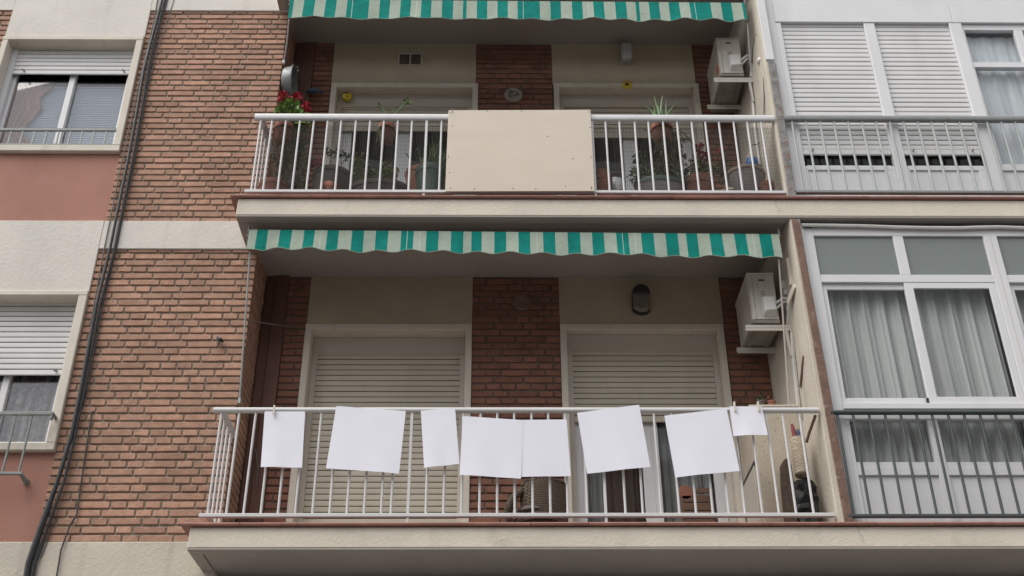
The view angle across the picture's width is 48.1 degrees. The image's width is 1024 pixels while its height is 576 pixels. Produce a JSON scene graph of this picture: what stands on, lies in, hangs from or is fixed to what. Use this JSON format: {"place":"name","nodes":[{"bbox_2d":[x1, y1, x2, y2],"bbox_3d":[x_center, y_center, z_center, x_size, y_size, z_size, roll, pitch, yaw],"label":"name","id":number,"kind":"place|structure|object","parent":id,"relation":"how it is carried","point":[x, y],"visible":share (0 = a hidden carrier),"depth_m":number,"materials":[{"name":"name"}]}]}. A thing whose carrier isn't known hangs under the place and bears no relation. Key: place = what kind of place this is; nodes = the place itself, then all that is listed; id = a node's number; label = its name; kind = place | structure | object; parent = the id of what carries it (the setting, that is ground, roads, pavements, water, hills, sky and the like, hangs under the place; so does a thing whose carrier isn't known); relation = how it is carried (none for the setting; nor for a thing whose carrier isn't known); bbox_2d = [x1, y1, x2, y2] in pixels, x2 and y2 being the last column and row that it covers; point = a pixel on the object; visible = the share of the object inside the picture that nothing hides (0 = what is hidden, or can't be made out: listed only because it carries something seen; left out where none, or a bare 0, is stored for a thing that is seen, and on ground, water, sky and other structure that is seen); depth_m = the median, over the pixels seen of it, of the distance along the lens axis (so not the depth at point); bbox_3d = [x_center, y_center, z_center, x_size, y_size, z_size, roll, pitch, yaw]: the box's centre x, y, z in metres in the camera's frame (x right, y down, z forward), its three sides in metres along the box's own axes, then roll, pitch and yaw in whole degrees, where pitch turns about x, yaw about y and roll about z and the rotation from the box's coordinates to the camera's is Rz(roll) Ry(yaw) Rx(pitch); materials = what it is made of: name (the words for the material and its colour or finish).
{"place":"outdoors","nodes":[
{"label":"outdoors","id":0,"kind":"place"},
{"label":"ground","id":1,"kind":"structure","parent":0,"visible":0},
{"bbox_2d":[0,0,1023,575],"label":"apartment building","id":2,"kind":"structure","parent":1,"relation":"on","point":[386,330],"depth_m":9.81,"materials":[{"name":"beige paint"}]},
{"bbox_2d":[0,11,11,46],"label":"brick wall","id":3,"kind":"structure","parent":2,"relation":"attached to","point":[5,16],"depth_m":11.19,"materials":[{"name":"brick"}]},
{"bbox_2d":[0,86,53,142],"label":"curtain","id":4,"kind":"object","parent":2,"relation":"hanging from","point":[25,108],"visible":0.69,"depth_m":10.86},
{"bbox_2d":[0,411,56,484],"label":"window guard","id":5,"kind":"object","parent":2,"relation":"attached to","point":[24,479],"visible":1,"depth_m":8.82,"materials":[{"name":"grey metal"}]},
{"bbox_2d":[0,376,58,441],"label":"curtain","id":6,"kind":"object","parent":2,"relation":"hanging from","point":[32,393],"visible":0.6,"depth_m":9.31,"materials":[{"name":"fabric"}]},
{"bbox_2d":[0,290,89,451],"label":"window","id":7,"kind":"structure","parent":2,"relation":"in","point":[40,330],"depth_m":9.46,"materials":[{"name":"paint"}]},
{"bbox_2d":[0,128,116,144],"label":"window guard","id":8,"kind":"object","parent":2,"relation":"attached to","point":[58,130],"visible":1,"depth_m":10.46,"materials":[{"name":"grey metal"}]},
{"bbox_2d":[0,36,144,153],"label":"window","id":9,"kind":"structure","parent":2,"relation":"in","point":[93,107],"depth_m":10.98,"materials":[{"name":"paint"}]},
{"bbox_2d":[23,0,162,575],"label":"cable","id":10,"kind":"object","parent":2,"relation":"attached to","point":[34,547],"visible":1,"depth_m":9.23,"materials":[{"name":"rubber"}]},
{"bbox_2d":[32,0,165,575],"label":"cable","id":11,"kind":"object","parent":2,"relation":"attached to","point":[89,362],"visible":1,"depth_m":9.47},
{"bbox_2d":[90,0,157,325],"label":"cable","id":12,"kind":"object","parent":2,"relation":"attached to","point":[119,173],"visible":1,"depth_m":10.19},
{"bbox_2d":[82,0,167,408],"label":"cable","id":13,"kind":"object","parent":2,"relation":"attached to","point":[124,209],"visible":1,"depth_m":10.03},
{"bbox_2d":[40,250,266,541],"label":"brick wall","id":14,"kind":"structure","parent":2,"relation":"on","point":[165,375],"depth_m":9.15,"materials":[{"name":"brick"}]},
{"bbox_2d":[56,411,93,575],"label":"cable","id":15,"kind":"object","parent":14,"relation":"attached to","point":[78,496],"visible":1,"depth_m":8.66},
{"bbox_2d":[148,0,173,85],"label":"cable","id":16,"kind":"object","parent":2,"relation":"attached to","point":[160,40],"visible":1,"depth_m":11.09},
{"bbox_2d":[106,12,295,220],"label":"brick wall","id":17,"kind":"structure","parent":2,"relation":"on","point":[214,87],"depth_m":10.64,"materials":[{"name":"brick"}]},
{"bbox_2d":[281,64,298,98],"bbox_3d":[-2.118,-1.958,10.993,0.123,0.410,0.380,0,-31,-1],"label":"wash tub","id":18,"kind":"object","parent":17,"relation":"hanging from","point":[289,81],"visible":0.72,"depth_m":10.86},
{"bbox_2d":[237,277,310,521],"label":"brick wall","id":19,"kind":"structure","parent":2,"relation":"on","point":[293,343],"depth_m":9.77,"materials":[{"name":"brick"}]},
{"bbox_2d":[258,177,290,194],"bbox_3d":[-2.046,-0.754,9.827,0.278,0.285,0.277,0,-31,-1],"label":"flower pot","id":20,"kind":"object","parent":2,"relation":"on","point":[272,185],"visible":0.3,"depth_m":9.78,"materials":[{"name":"ceramic"}]},
{"bbox_2d":[271,132,313,194],"bbox_3d":[-1.923,-1.074,10.024,0.434,0.624,0.345,0,-31,-1],"label":"trailing plant","id":21,"kind":"object","parent":20,"relation":"in","point":[286,162],"visible":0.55,"depth_m":10.04,"materials":[{"name":"green plant"}]},
{"bbox_2d":[294,43,334,194],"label":"brick wall","id":22,"kind":"structure","parent":2,"relation":"on","point":[322,71],"depth_m":11.37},
{"bbox_2d":[305,87,323,96],"bbox_3d":[-1.945,-1.931,11.306,0.187,0.084,0.082,0,-31,-1],"label":"bird ornament","id":23,"kind":"object","parent":22,"relation":"attached to","point":[313,90],"visible":1,"depth_m":11.28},
{"bbox_2d":[319,181,339,194],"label":"flower pot","id":24,"kind":"object","parent":2,"relation":"on","point":[330,184],"visible":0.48,"depth_m":9.65,"materials":[{"name":"ceramic"}]},
{"bbox_2d":[312,164,352,194],"bbox_3d":[-1.578,-0.777,9.976,0.360,0.475,0.359,0,-31,-1],"label":"flower pot","id":25,"kind":"object","parent":2,"relation":"on","point":[344,176],"visible":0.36,"depth_m":9.94,"materials":[{"name":"plastic"}]},
{"bbox_2d":[326,147,349,163],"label":"sprig","id":26,"kind":"object","parent":25,"relation":"on","point":[340,155],"visible":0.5,"depth_m":10.19,"materials":[{"name":"green plant"}]},
{"bbox_2d":[342,92,351,100],"bbox_3d":[-1.636,-1.913,11.412,0.100,0.128,0.058,0,-31,-1],"label":"wall ornament","id":27,"kind":"object","parent":2,"relation":"hanging from","point":[346,96],"depth_m":11.38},
{"bbox_2d":[286,324,471,521],"bbox_3d":[-1.066,1.265,9.525,1.445,2.112,0.207,0,-31,-1],"label":"balcony door","id":28,"kind":"structure","parent":2,"relation":"in","point":[346,365],"depth_m":9.79,"materials":[{"name":"paint"}]},
{"bbox_2d":[352,178,407,189],"bbox_3d":[-1.135,-0.762,9.774,0.505,0.235,0.276,0,-31,-1],"label":"flower pot","id":29,"kind":"object","parent":2,"relation":"on","point":[383,183],"visible":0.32,"depth_m":9.71,"materials":[{"name":"brown plastic"}]},
{"bbox_2d":[349,152,399,180],"bbox_3d":[-1.186,-1.022,9.907,0.452,0.383,0.191,0,-31,-1],"label":"shrubby plant","id":30,"kind":"object","parent":29,"relation":"on","point":[362,175],"visible":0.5,"depth_m":9.88,"materials":[{"name":"green plant"}]},
{"bbox_2d":[325,83,477,182],"bbox_3d":[-1.061,-1.117,10.977,1.456,2.032,0.208,0,-31,-1],"label":"balcony door","id":31,"kind":"structure","parent":2,"relation":"in","point":[426,98],"depth_m":11.40,"materials":[{"name":"paint"}]},
{"bbox_2d":[398,53,421,65],"bbox_3d":[-1.027,-2.306,11.586,0.240,0.164,0.012,0,-31,-1],"label":"vent grille","id":32,"kind":"object","parent":2,"relation":"attached to","point":[409,59],"visible":1,"depth_m":11.59,"materials":[{"name":"paint"}]},
{"bbox_2d":[405,164,418,189],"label":"flower pot","id":33,"kind":"object","parent":2,"relation":"on","point":[412,175],"visible":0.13,"depth_m":10.15,"materials":[{"name":"ceramic"}]},
{"bbox_2d":[415,162,445,195],"bbox_3d":[-0.701,-0.826,9.865,0.278,0.435,0.277,0,-31,-1],"label":"flower pot","id":34,"kind":"object","parent":2,"relation":"on","point":[427,186],"visible":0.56,"depth_m":9.83,"materials":[{"name":"plastic"}]},
{"bbox_2d":[418,139,446,166],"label":"grassy plant","id":35,"kind":"object","parent":34,"relation":"on","point":[435,159],"visible":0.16,"depth_m":10.05,"materials":[{"name":"green plant"}]},
{"bbox_2d":[238,224,789,404],"bbox_3d":[0.019,0.253,9.221,4.393,1.618,0.427,0,-31,-1],"label":"awning","id":36,"kind":"object","parent":2,"relation":"attached to","point":[688,245],"visible":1,"depth_m":9.38,"materials":[{"name":"teal fabric"}]},
{"bbox_2d":[476,45,552,109],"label":"brick wall","id":37,"kind":"structure","parent":2,"relation":"on","point":[526,70],"depth_m":11.49,"materials":[{"name":"brick"}]},
{"bbox_2d":[504,88,521,102],"bbox_3d":[0.014,-1.908,11.341,0.176,0.175,0.032,0,-31,-1],"label":"wall plaque","id":38,"kind":"object","parent":37,"relation":"attached to","point":[512,95],"depth_m":11.32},
{"bbox_2d":[244,114,785,195],"bbox_3d":[0.027,-1.013,9.997,4.526,0.888,0.500,0,-31,-1],"label":"balcony railing","id":39,"kind":"object","parent":2,"relation":"on","point":[262,119],"visible":0.92,"depth_m":9.82,"materials":[{"name":"metal"}]},
{"bbox_2d":[273,121,293,145],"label":"flower pot","id":40,"kind":"object","parent":39,"relation":"hanging from","point":[281,124],"visible":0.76,"depth_m":10.02,"materials":[{"name":"ceramic"}]},
{"bbox_2d":[274,90,312,133],"bbox_3d":[-1.936,-1.563,10.217,0.363,0.430,0.225,0,-31,-1],"label":"geranium","id":41,"kind":"object","parent":40,"relation":"in","point":[285,108],"visible":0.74,"depth_m":10.18,"materials":[{"name":"green plant"}]},
{"bbox_2d":[377,122,395,144],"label":"flower pot","id":42,"kind":"object","parent":39,"relation":"hanging from","point":[389,125],"visible":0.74,"depth_m":10.04,"materials":[{"name":"ceramic"}]},
{"bbox_2d":[376,97,412,144],"bbox_3d":[-1.046,-1.447,10.107,0.326,0.594,0.075,1,-31,-3],"label":"succulent","id":43,"kind":"object","parent":42,"relation":"in","point":[404,100],"visible":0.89,"depth_m":10.20,"materials":[{"name":"green plant"}]},
{"bbox_2d":[256,125,780,190],"bbox_3d":[0.060,-1.107,9.820,4.414,0.722,0.002,0,-31,-1],"label":"wire net","id":44,"kind":"object","parent":39,"relation":"attached to","point":[442,164],"visible":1,"depth_m":9.82,"materials":[{"name":"metal"}]},
{"bbox_2d":[445,108,594,191],"bbox_3d":[0.064,-1.183,9.808,1.245,0.913,0.049,0,-31,-1],"label":"board","id":45,"kind":"object","parent":39,"relation":"attached to","point":[519,150],"visible":1,"depth_m":9.78,"materials":[{"name":"beige wood"}]},
{"bbox_2d":[650,123,672,146],"bbox_3d":[1.322,-1.352,10.108,0.210,0.170,0.208,0,-31,-1],"label":"flower pot","id":46,"kind":"object","parent":39,"relation":"hanging from","point":[658,126],"visible":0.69,"depth_m":10.05,"materials":[{"name":"ceramic"}]},
{"bbox_2d":[646,94,679,114],"bbox_3d":[1.345,-1.570,10.236,0.331,0.395,0.074,0,-31,-1],"label":"aloe","id":47,"kind":"object","parent":46,"relation":"on","point":[660,112],"visible":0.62,"depth_m":10.23,"materials":[{"name":"green plant"}]},
{"bbox_2d":[469,277,564,526],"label":"brick wall","id":48,"kind":"structure","parent":2,"relation":"on","point":[516,357],"depth_m":9.86,"materials":[{"name":"brick"}]},
{"bbox_2d":[513,295,530,310],"bbox_3d":[0.086,0.125,10.106,0.156,0.155,0.028,0,-31,-1],"label":"wall plaque","id":49,"kind":"object","parent":48,"relation":"attached to","point":[521,302],"depth_m":10.10,"materials":[{"name":"ceramic"}]},
{"bbox_2d":[199,407,834,521],"bbox_3d":[0.035,1.399,8.529,4.502,0.901,0.500,0,-31,-1],"label":"balcony railing","id":50,"kind":"object","parent":2,"relation":"on","point":[233,433],"visible":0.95,"depth_m":8.25,"materials":[{"name":"metal"}]},
{"bbox_2d":[261,411,304,467],"bbox_3d":[-1.669,1.100,8.371,0.317,0.448,0.018,0,-31,-1],"label":"paper sheet","id":51,"kind":"object","parent":50,"relation":"attached to","point":[283,438],"visible":1,"depth_m":8.37,"materials":[{"name":"paper"}]},
{"bbox_2d":[326,406,405,473],"bbox_3d":[-1.062,1.102,8.378,0.553,0.538,0.016,0,-31,-1],"label":"paper sheet","id":52,"kind":"object","parent":50,"relation":"attached to","point":[366,439],"visible":1,"depth_m":8.38,"materials":[{"name":"paper"}]},
{"bbox_2d":[421,408,458,467],"bbox_3d":[-0.527,1.089,8.390,0.295,0.481,0.018,0,-31,-1],"label":"paper sheet","id":53,"kind":"object","parent":50,"relation":"attached to","point":[439,437],"visible":1,"depth_m":8.39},
{"bbox_2d":[460,416,523,478],"bbox_3d":[-0.145,1.153,8.351,0.464,0.495,0.018,0,-31,-1],"label":"paper sheet","id":54,"kind":"object","parent":50,"relation":"attached to","point":[491,447],"visible":1,"depth_m":8.35,"materials":[{"name":"paper"}]},
{"bbox_2d":[521,419,570,476],"bbox_3d":[0.230,1.162,8.359,0.382,0.452,0.007,0,-31,-1],"label":"paper sheet","id":55,"kind":"object","parent":50,"relation":"attached to","point":[545,448],"visible":1,"depth_m":8.36,"materials":[{"name":"paper"}]},
{"bbox_2d":[577,405,649,473],"bbox_3d":[0.741,1.100,8.396,0.514,0.552,0.017,0,-31,-1],"label":"paper sheet","id":56,"kind":"object","parent":50,"relation":"attached to","point":[612,439],"visible":1,"depth_m":8.39,"materials":[{"name":"paper"}]},
{"bbox_2d":[664,409,739,477],"bbox_3d":[1.384,1.126,8.387,0.511,0.548,0.018,0,-31,-1],"label":"paper sheet","id":57,"kind":"object","parent":50,"relation":"attached to","point":[701,442],"visible":1,"depth_m":8.39,"materials":[{"name":"paper"}]},
{"bbox_2d":[729,406,767,435],"bbox_3d":[1.747,0.980,8.479,0.257,0.243,0.018,0,-31,-1],"label":"paper sheet","id":58,"kind":"object","parent":50,"relation":"attached to","point":[747,420],"visible":1,"depth_m":8.48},
{"bbox_2d":[805,415,816,442],"bbox_3d":[2.233,1.052,8.580,0.023,0.196,0.132,25,-39,-35],"label":"wooden stick","id":59,"kind":"object","parent":50,"relation":"attached to","point":[810,429],"visible":1,"depth_m":8.57,"materials":[{"name":"brown paint"}]},
{"bbox_2d":[282,0,751,77],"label":"awning","id":60,"kind":"object","parent":2,"relation":"attached to","point":[515,10],"visible":1,"depth_m":10.74,"materials":[{"name":"teal fabric"}]},
{"bbox_2d":[503,477,568,522],"bbox_3d":[0.193,1.791,8.851,0.518,0.560,0.440,0,-31,-1],"label":"wicker armchair","id":61,"kind":"object","parent":2,"relation":"on","point":[541,492],"visible":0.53,"depth_m":8.78,"materials":[{"name":"wicker"}]},
{"bbox_2d":[516,505,539,512],"bbox_3d":[0.177,1.743,8.850,0.320,0.075,0.320,0,-31,-1],"label":"cushion","id":62,"kind":"object","parent":61,"relation":"on","point":[525,509],"visible":0.22,"depth_m":8.74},
{"bbox_2d":[587,472,603,521],"bbox_3d":[0.663,1.436,9.633,0.160,1.840,0.058,0,-31,-1],"label":"curtain","id":63,"kind":"object","parent":2,"relation":"hanging from","point":[595,496],"visible":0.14,"depth_m":9.46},
{"bbox_2d":[596,168,611,195],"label":"flower pot","id":64,"kind":"object","parent":2,"relation":"on","point":[602,176],"visible":0.35,"depth_m":9.83,"materials":[{"name":"ceramic"}]},
{"bbox_2d":[612,177,630,195],"bbox_3d":[0.927,-0.823,9.887,0.182,0.451,0.354,0,-31,-1],"label":"white bag","id":65,"kind":"object","parent":2,"relation":"on","point":[615,187],"visible":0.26,"depth_m":9.95,"materials":[{"name":"plastic"}]},
{"bbox_2d":[602,468,643,521],"bbox_3d":[0.918,1.466,9.685,0.330,1.840,0.057,0,-31,-1],"label":"curtain","id":66,"kind":"object","parent":2,"relation":"hanging from","point":[614,492],"visible":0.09,"depth_m":9.54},
{"bbox_2d":[621,43,632,62],"bbox_3d":[1.156,-2.374,11.601,0.110,0.210,0.104,0,-31,-1],"label":"wall lamp","id":67,"kind":"object","parent":2,"relation":"attached to","point":[626,53],"visible":1,"depth_m":11.55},
{"bbox_2d":[622,81,631,88],"bbox_3d":[1.146,-2.019,11.412,0.100,0.103,0.032,0,-31,-1],"label":"wall ornament","id":68,"kind":"object","parent":2,"relation":"attached to","point":[626,84],"depth_m":11.40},
{"bbox_2d":[553,83,705,195],"bbox_3d":[1.140,-1.118,11.005,1.446,2.040,0.208,0,-31,-1],"label":"balcony door","id":69,"kind":"structure","parent":2,"relation":"in","point":[600,98],"depth_m":11.43,"materials":[{"name":"paint"}]},
{"bbox_2d":[631,284,650,314],"bbox_3d":[1.136,0.099,10.090,0.158,0.270,0.112,0,-31,-1],"label":"wall lamp","id":70,"kind":"object","parent":2,"relation":"attached to","point":[640,298],"visible":1,"depth_m":10.05,"materials":[{"name":"black metal"}]},
{"bbox_2d":[560,324,745,521],"bbox_3d":[1.135,1.268,9.552,1.426,2.114,0.207,0,-31,-1],"label":"balcony door","id":71,"kind":"structure","parent":2,"relation":"in","point":[603,365],"depth_m":9.85,"materials":[{"name":"paint"}]},
{"bbox_2d":[633,175,682,195],"bbox_3d":[1.264,-0.780,9.815,0.443,0.285,0.242,0,-31,-1],"label":"flower pot","id":72,"kind":"object","parent":2,"relation":"on","point":[656,183],"visible":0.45,"depth_m":9.77,"materials":[{"name":"grey stone"}]},
{"bbox_2d":[626,150,689,183],"bbox_3d":[1.266,-1.009,9.954,0.590,0.457,0.269,0,-31,-1],"label":"variegated plant","id":73,"kind":"object","parent":72,"relation":"in","point":[649,172],"visible":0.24,"depth_m":9.89,"materials":[{"name":"green plant"}]},
{"bbox_2d":[643,128,697,183],"bbox_3d":[1.384,-1.132,10.006,0.466,0.633,0.245,0,-31,-1],"label":"trailing plant","id":74,"kind":"object","parent":72,"relation":"in","point":[672,152],"visible":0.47,"depth_m":10.00,"materials":[{"name":"green plant"}]},
{"bbox_2d":[657,423,716,521],"bbox_3d":[1.443,1.437,9.642,0.460,1.840,0.065,0,-31,-1],"label":"curtain","id":75,"kind":"object","parent":2,"relation":"hanging from","point":[669,494],"visible":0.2,"depth_m":9.54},
{"bbox_2d":[679,485,716,521],"bbox_3d":[1.460,1.849,9.012,0.290,0.617,0.098,0,-31,-1],"label":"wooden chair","id":76,"kind":"object","parent":2,"relation":"on","point":[687,499],"visible":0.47,"depth_m":9.07,"materials":[{"name":"brown wood"}]},
{"bbox_2d":[685,172,715,195],"bbox_3d":[1.619,-0.783,9.857,0.278,0.330,0.277,0,-31,-1],"label":"flower pot","id":77,"kind":"object","parent":2,"relation":"on","point":[691,177],"visible":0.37,"depth_m":9.80,"materials":[{"name":"ceramic"}]},
{"bbox_2d":[688,143,715,172],"bbox_3d":[1.639,-1.081,10.012,0.262,0.409,0.240,0,-31,-1],"label":"geranium","id":78,"kind":"object","parent":77,"relation":"on","point":[701,165],"visible":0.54,"depth_m":9.99,"materials":[{"name":"green plant"}]},
{"bbox_2d":[691,45,740,195],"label":"brick wall","id":79,"kind":"structure","parent":2,"relation":"on","point":[701,54],"depth_m":11.29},
{"bbox_2d":[707,38,753,114],"bbox_3d":[2.088,-1.944,10.983,0.408,0.787,0.612,0,-31,-1],"label":"air conditioner","id":80,"kind":"object","parent":2,"relation":"attached to","point":[725,76],"visible":0.95,"depth_m":10.91,"materials":[{"name":"plastic"}]},
{"bbox_2d":[751,99,760,164],"bbox_3d":[2.227,-1.430,10.481,0.036,0.722,0.086,0,-31,-1],"label":"cable","id":81,"kind":"object","parent":80,"relation":"hanging from","point":[754,126],"visible":0.74,"depth_m":10.48,"materials":[{"name":"white plastic"}]},
{"bbox_2d":[725,164,765,195],"bbox_3d":[2.047,-0.786,9.981,0.367,0.460,0.365,0,-31,-1],"label":"flower pot","id":82,"kind":"object","parent":2,"relation":"on","point":[732,177],"visible":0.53,"depth_m":9.93,"materials":[{"name":"grey stone"}]},
{"bbox_2d":[711,149,732,185],"bbox_3d":[1.873,-1.038,10.152,0.243,0.395,0.245,0,-31,-1],"label":"leafy plant","id":83,"kind":"object","parent":82,"relation":"in","point":[721,172],"visible":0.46,"depth_m":10.14,"materials":[{"name":"green plant"}]},
{"bbox_2d":[746,143,759,164],"bbox_3d":[2.167,-1.165,10.330,0.106,0.334,0.147,-43,-51,48],"label":"plastic bottle","id":84,"kind":"object","parent":82,"relation":"on","point":[749,156],"visible":0.41,"depth_m":10.27,"materials":[{"name":"blue plastic"}]},
{"bbox_2d":[718,278,772,521],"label":"brick wall","id":85,"kind":"structure","parent":2,"relation":"on","point":[750,378],"depth_m":9.85,"materials":[{"name":"brick"}]},
{"bbox_2d":[735,273,791,360],"bbox_3d":[2.101,0.324,9.602,0.408,0.787,0.612,0,-31,-1],"label":"air conditioner","id":86,"kind":"object","parent":2,"relation":"attached to","point":[759,325],"visible":0.94,"depth_m":9.53,"materials":[{"name":"plastic"}]},
{"bbox_2d":[758,181,774,190],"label":"flower pot","id":87,"kind":"object","parent":2,"relation":"on","point":[761,188],"visible":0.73,"depth_m":9.72,"materials":[{"name":"ceramic"}]},
{"bbox_2d":[738,405,800,521],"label":"storage block","id":88,"kind":"structure","parent":2,"relation":"on","point":[751,494],"depth_m":8.85,"materials":[{"name":"beige paint"}]},
{"bbox_2d":[781,280,786,296],"bbox_3d":[2.259,0.004,9.508,0.055,0.140,0.050,0,-31,-1],"label":"junction box","id":89,"kind":"object","parent":2,"relation":"attached to","point":[783,283],"visible":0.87,"depth_m":9.49,"materials":[{"name":"white plastic"}]},
{"bbox_2d":[780,459,797,521],"bbox_3d":[2.037,1.542,8.480,0.100,0.581,0.196,0,-31,-1],"label":"folded rug","id":90,"kind":"object","parent":2,"relation":"on","point":[787,496],"visible":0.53,"depth_m":8.46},
{"bbox_2d":[785,258,795,304],"bbox_3d":[2.270,-0.061,9.366,0.047,0.417,0.155,11,-33,-18],"label":"trunking","id":91,"kind":"object","parent":2,"relation":"attached to","point":[792,286],"visible":1,"depth_m":9.34,"materials":[{"name":"beige paint"}]},
{"bbox_2d":[790,332,798,407],"bbox_3d":[2.255,0.707,9.145,0.025,0.764,0.125,5,-32,-9],"label":"pipe","id":92,"kind":"object","parent":2,"relation":"attached to","point":[794,377],"visible":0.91,"depth_m":9.16,"materials":[{"name":"white plastic"}]},
{"bbox_2d":[794,337,802,419],"bbox_3d":[2.272,0.687,9.093,0.019,0.742,0.109,5,-32,-8],"label":"pipe","id":93,"kind":"object","parent":2,"relation":"attached to","point":[798,380],"visible":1,"depth_m":9.07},
{"bbox_2d":[799,355,803,387],"bbox_3d":[2.269,0.652,8.997,0.011,0.220,0.153,4,-32,-8],"label":"wooden strip","id":94,"kind":"object","parent":2,"relation":"attached to","point":[801,373],"visible":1,"depth_m":8.99,"materials":[{"name":"brown paint"}]},
{"bbox_2d":[794,477,822,521],"bbox_3d":[2.149,1.591,8.401,0.210,0.413,0.212,0,-31,-1],"label":"black bag","id":95,"kind":"object","parent":2,"relation":"on","point":[802,496],"visible":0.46,"depth_m":8.34,"materials":[{"name":"plastic"}]},
{"bbox_2d":[790,436,809,478],"bbox_3d":[2.148,1.263,8.578,0.108,0.334,0.168,-10,-33,15],"label":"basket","id":96,"kind":"object","parent":95,"relation":"on","point":[799,466],"visible":0.84,"depth_m":8.53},
{"bbox_2d":[791,424,799,435],"bbox_3d":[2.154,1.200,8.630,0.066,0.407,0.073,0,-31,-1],"label":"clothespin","id":97,"kind":"object","parent":96,"relation":"in","point":[794,432],"visible":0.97,"depth_m":8.70,"materials":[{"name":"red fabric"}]},
{"bbox_2d":[756,0,1023,195],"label":"balcony enclosure","id":98,"kind":"object","parent":2,"relation":"on","point":[872,57],"visible":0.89,"depth_m":10.39,"materials":[{"name":"white metal"}]},
{"bbox_2d":[961,25,1023,171],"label":"window frame","id":99,"kind":"structure","parent":98,"relation":"in","point":[1017,31],"depth_m":10.53,"materials":[{"name":"white metal"}]},
{"bbox_2d":[784,115,1023,194],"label":"balcony railing","id":100,"kind":"object","parent":2,"relation":"on","point":[903,120],"visible":1,"depth_m":9.88,"materials":[{"name":"grey metal"}]},
{"bbox_2d":[801,227,1023,521],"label":"balcony enclosure","id":101,"kind":"object","parent":2,"relation":"on","point":[908,262],"visible":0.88,"depth_m":9.03,"materials":[{"name":"white metal"}]},
{"bbox_2d":[801,223,1023,229],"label":"conduit","id":102,"kind":"object","parent":101,"relation":"attached to","point":[915,227],"visible":1,"depth_m":9.48,"materials":[{"name":"white plastic"}]},
{"bbox_2d":[827,290,1023,461],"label":"curtain","id":103,"kind":"object","parent":2,"relation":"hanging from","point":[876,348],"visible":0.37,"depth_m":9.02,"materials":[{"name":"fabric"}]},
{"bbox_2d":[830,410,1023,517],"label":"balcony railing","id":104,"kind":"object","parent":2,"relation":"attached to","point":[932,413],"visible":1,"depth_m":8.38,"materials":[{"name":"grey metal"}]},
{"bbox_2d":[966,37,1023,163],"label":"curtain","id":105,"kind":"object","parent":2,"relation":"hanging from","point":[1003,93],"visible":0.79,"depth_m":10.45,"materials":[{"name":"fabric"}]},
{"bbox_2d":[1015,291,1023,323],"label":"curtain","id":106,"kind":"object","parent":2,"relation":"hanging from","point":[1020,297],"visible":0.09,"depth_m":9.33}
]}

